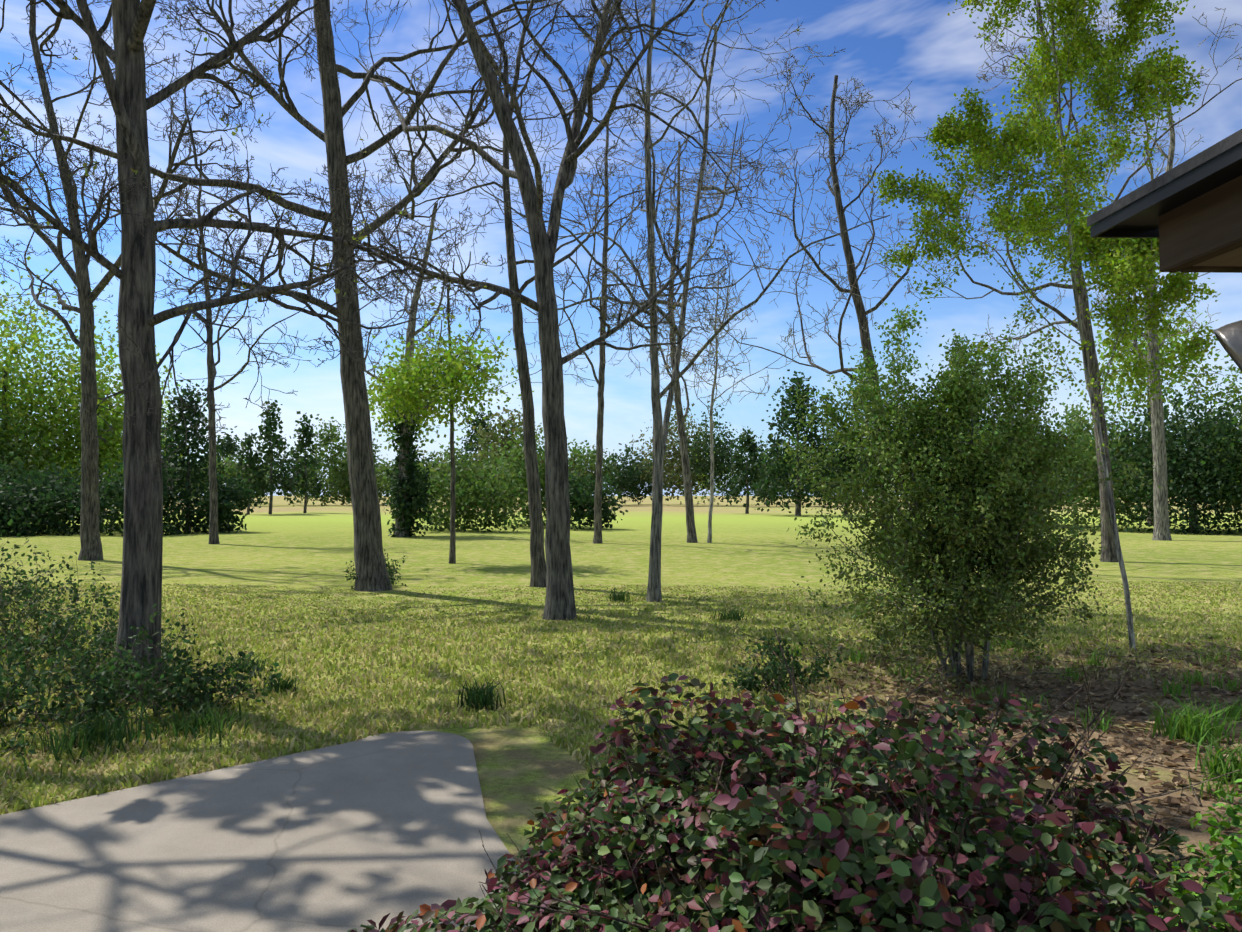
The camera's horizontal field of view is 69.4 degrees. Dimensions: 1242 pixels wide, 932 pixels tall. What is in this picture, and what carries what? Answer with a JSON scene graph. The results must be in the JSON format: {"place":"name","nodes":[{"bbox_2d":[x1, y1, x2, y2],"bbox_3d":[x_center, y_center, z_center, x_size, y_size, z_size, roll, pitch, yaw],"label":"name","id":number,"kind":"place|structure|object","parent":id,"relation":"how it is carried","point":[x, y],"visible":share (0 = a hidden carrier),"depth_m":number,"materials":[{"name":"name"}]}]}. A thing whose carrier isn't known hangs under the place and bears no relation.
{"place":"outdoors","nodes":[
{"label":"outdoors","id":0,"kind":"place"},
{"bbox_2d":[0,496,1241,931],"bbox_3d":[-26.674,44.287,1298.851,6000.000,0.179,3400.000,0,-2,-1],"label":"ground","id":1,"kind":"structure","parent":0,"point":[524,772],"depth_m":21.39,"materials":[{"name":"green plant"}]},
{"bbox_2d":[0,0,86,215],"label":"branch","id":2,"kind":"object","parent":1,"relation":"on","point":[15,96],"visible":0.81,"depth_m":10.62,"materials":[{"name":"brown plant"}]},
{"bbox_2d":[0,0,262,560],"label":"tree","id":3,"kind":"object","parent":1,"relation":"on","point":[91,549],"visible":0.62,"depth_m":29.25,"materials":[{"name":"brown plant"}]},
{"bbox_2d":[6,66,243,307],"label":"young oak leaves","id":4,"kind":"object","parent":3,"relation":"attached to","point":[84,157],"visible":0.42,"depth_m":30.13,"materials":[{"name":"green plant"}]},
{"bbox_2d":[0,0,449,701],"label":"tree","id":5,"kind":"object","parent":1,"relation":"on","point":[138,320],"visible":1,"depth_m":9.34,"materials":[{"name":"brown plant"}]},
{"bbox_2d":[0,1,436,407],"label":"young oak leaves","id":6,"kind":"object","parent":5,"relation":"attached to","point":[336,291],"visible":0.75,"depth_m":9.02,"materials":[{"name":"green plant"}]},
{"bbox_2d":[146,84,328,543],"bbox_3d":[-17.006,-6.397,39.557,8.350,19.777,5.846,0,-2,-1],"label":"tree","id":7,"kind":"object","parent":1,"relation":"on","point":[213,534],"visible":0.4,"depth_m":39.51,"materials":[{"name":"brown plant"}]},
{"bbox_2d":[0,731,527,931],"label":"concrete path","id":8,"kind":"structure","parent":1,"relation":"on","point":[346,837],"depth_m":5.31,"materials":[{"name":"concrete"}]},
{"bbox_2d":[0,0,576,591],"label":"tree","id":9,"kind":"object","parent":1,"relation":"on","point":[370,560],"visible":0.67,"depth_m":20.36,"materials":[{"name":"brown plant"}]},
{"bbox_2d":[8,7,500,327],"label":"young oak leaves","id":10,"kind":"object","parent":9,"relation":"attached to","point":[275,185],"visible":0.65,"depth_m":19.91,"materials":[{"name":"green plant"}]},
{"bbox_2d":[361,187,512,536],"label":"ivy tree","id":11,"kind":"object","parent":1,"relation":"on","point":[412,324],"depth_m":45.51,"materials":[{"name":"green plant"}]},
{"bbox_2d":[368,268,533,563],"bbox_3d":[-5.433,-1.529,27.582,5.584,9.074,5.151,0,-2,-1],"label":"green tree","id":12,"kind":"object","parent":1,"relation":"on","point":[457,371],"depth_m":27.03,"materials":[{"name":"green plant"}]},
{"bbox_2d":[0,519,1020,755],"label":"brush","id":13,"kind":"object","parent":1,"relation":"on","point":[202,680],"depth_m":8.94,"materials":[{"name":"green plant"}]},
{"bbox_2d":[234,0,786,620],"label":"tree","id":14,"kind":"object","parent":1,"relation":"on","point":[560,600],"visible":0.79,"depth_m":15.65,"materials":[{"name":"brown plant"}]},
{"bbox_2d":[335,3,717,355],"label":"young oak leaves","id":15,"kind":"object","parent":14,"relation":"attached to","point":[486,263],"visible":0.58,"depth_m":15.23,"materials":[{"name":"green plant"}]},
{"bbox_2d":[370,0,686,586],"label":"tree","id":16,"kind":"object","parent":1,"relation":"on","point":[538,568],"visible":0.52,"depth_m":20.93,"materials":[{"name":"brown plant"}]},
{"bbox_2d":[486,64,715,543],"bbox_3d":[0.002,-6.770,38.238,7.400,20.188,10.674,-1,-2,35],"label":"tree","id":17,"kind":"object","parent":1,"relation":"on","point":[597,538],"visible":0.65,"depth_m":37.80,"materials":[{"name":"brown plant"}]},
{"bbox_2d":[0,570,1241,821],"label":"grass clumps","id":18,"kind":"object","parent":1,"relation":"on","point":[1196,728],"visible":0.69,"depth_m":7.64,"materials":[{"name":"green plant"}]},
{"bbox_2d":[0,256,1241,536],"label":"tree line","id":19,"kind":"object","parent":1,"relation":"on","point":[40,488],"depth_m":57.46,"materials":[{"name":"green plant"}]},
{"bbox_2d":[428,0,909,601],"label":"tree","id":20,"kind":"object","parent":1,"relation":"on","point":[660,442],"visible":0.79,"depth_m":18.20,"materials":[{"name":"brown plant"}]},
{"bbox_2d":[443,2,799,252],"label":"young tree leaves","id":21,"kind":"object","parent":20,"relation":"attached to","point":[712,247],"visible":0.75,"depth_m":18.49,"materials":[{"name":"green plant"}]},
{"bbox_2d":[595,121,771,542],"bbox_3d":[4.207,-6.008,40.356,6.761,18.979,9.403,2,-2,-41],"label":"tree","id":22,"kind":"object","parent":1,"relation":"on","point":[690,524],"visible":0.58,"depth_m":39.89,"materials":[{"name":"brown plant"}]},
{"bbox_2d":[640,229,813,542],"bbox_3d":[4.595,-3.560,39.230,7.509,14.027,5.106,0,-2,-1],"label":"tree","id":23,"kind":"object","parent":1,"relation":"on","point":[712,423],"visible":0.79,"depth_m":39.73,"materials":[{"name":"brown plant"}]},
{"bbox_2d":[347,627,1241,931],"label":"loropetalum","id":24,"kind":"object","parent":1,"relation":"on","point":[871,823],"depth_m":3.09,"materials":[{"name":"plant"}]},
{"bbox_2d":[663,54,1020,561],"bbox_3d":[6.599,-4.788,28.980,10.518,15.707,9.431,0,-2,-1],"label":"tree","id":25,"kind":"object","parent":1,"relation":"on","point":[861,313],"visible":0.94,"depth_m":27.27,"materials":[{"name":"brown plant"}]},
{"bbox_2d":[762,302,1172,713],"bbox_3d":[3.695,0.413,10.110,3.646,4.756,3.584,1,-2,-32],"label":"shrub","id":26,"kind":"object","parent":1,"relation":"on","point":[1028,460],"depth_m":9.74,"materials":[{"name":"green plant"}]},
{"bbox_2d":[709,623,1241,829],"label":"litter sticks","id":27,"kind":"object","parent":1,"relation":"on","point":[1194,789],"visible":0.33,"depth_m":9.27,"materials":[{"name":"brown wood"}]},
{"bbox_2d":[727,634,1241,878],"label":"leaf litter","id":28,"kind":"object","parent":1,"relation":"on","point":[1178,779],"visible":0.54,"depth_m":9.19,"materials":[{"name":"brown plant"}]},
{"bbox_2d":[786,634,1241,804],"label":"bed sprouts","id":29,"kind":"object","parent":1,"relation":"on","point":[1175,691],"visible":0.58,"depth_m":9.36,"materials":[{"name":"green plant"}]},
{"bbox_2d":[869,0,1241,649],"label":"young tree","id":30,"kind":"object","parent":1,"relation":"on","point":[1147,67],"depth_m":12.08,"materials":[{"name":"green plant"}]},
{"bbox_2d":[897,0,1241,561],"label":"tree","id":31,"kind":"object","parent":1,"relation":"on","point":[1108,553],"visible":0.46,"depth_m":28.73,"materials":[{"name":"brown plant"}]},
{"bbox_2d":[1066,5,1220,540],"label":"tree","id":32,"kind":"object","parent":1,"relation":"on","point":[1161,531],"visible":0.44,"depth_m":42.27,"materials":[{"name":"green plant"}]},
{"bbox_2d":[1123,779,1241,931],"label":"shrub","id":33,"kind":"object","parent":1,"relation":"on","point":[1232,845],"visible":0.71,"depth_m":2.78,"materials":[{"name":"green plant"}]},
{"bbox_2d":[0,0,1241,495],"label":"sky","id":34,"kind":"structure","parent":0,"point":[889,45],"materials":[{"name":"blue"}]},
{"bbox_2d":[1087,129,1241,370],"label":"eave fascia","id":35,"kind":"structure","parent":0,"point":[1188,213],"depth_m":1.79,"materials":[{"name":"brown wood"}]}
]}

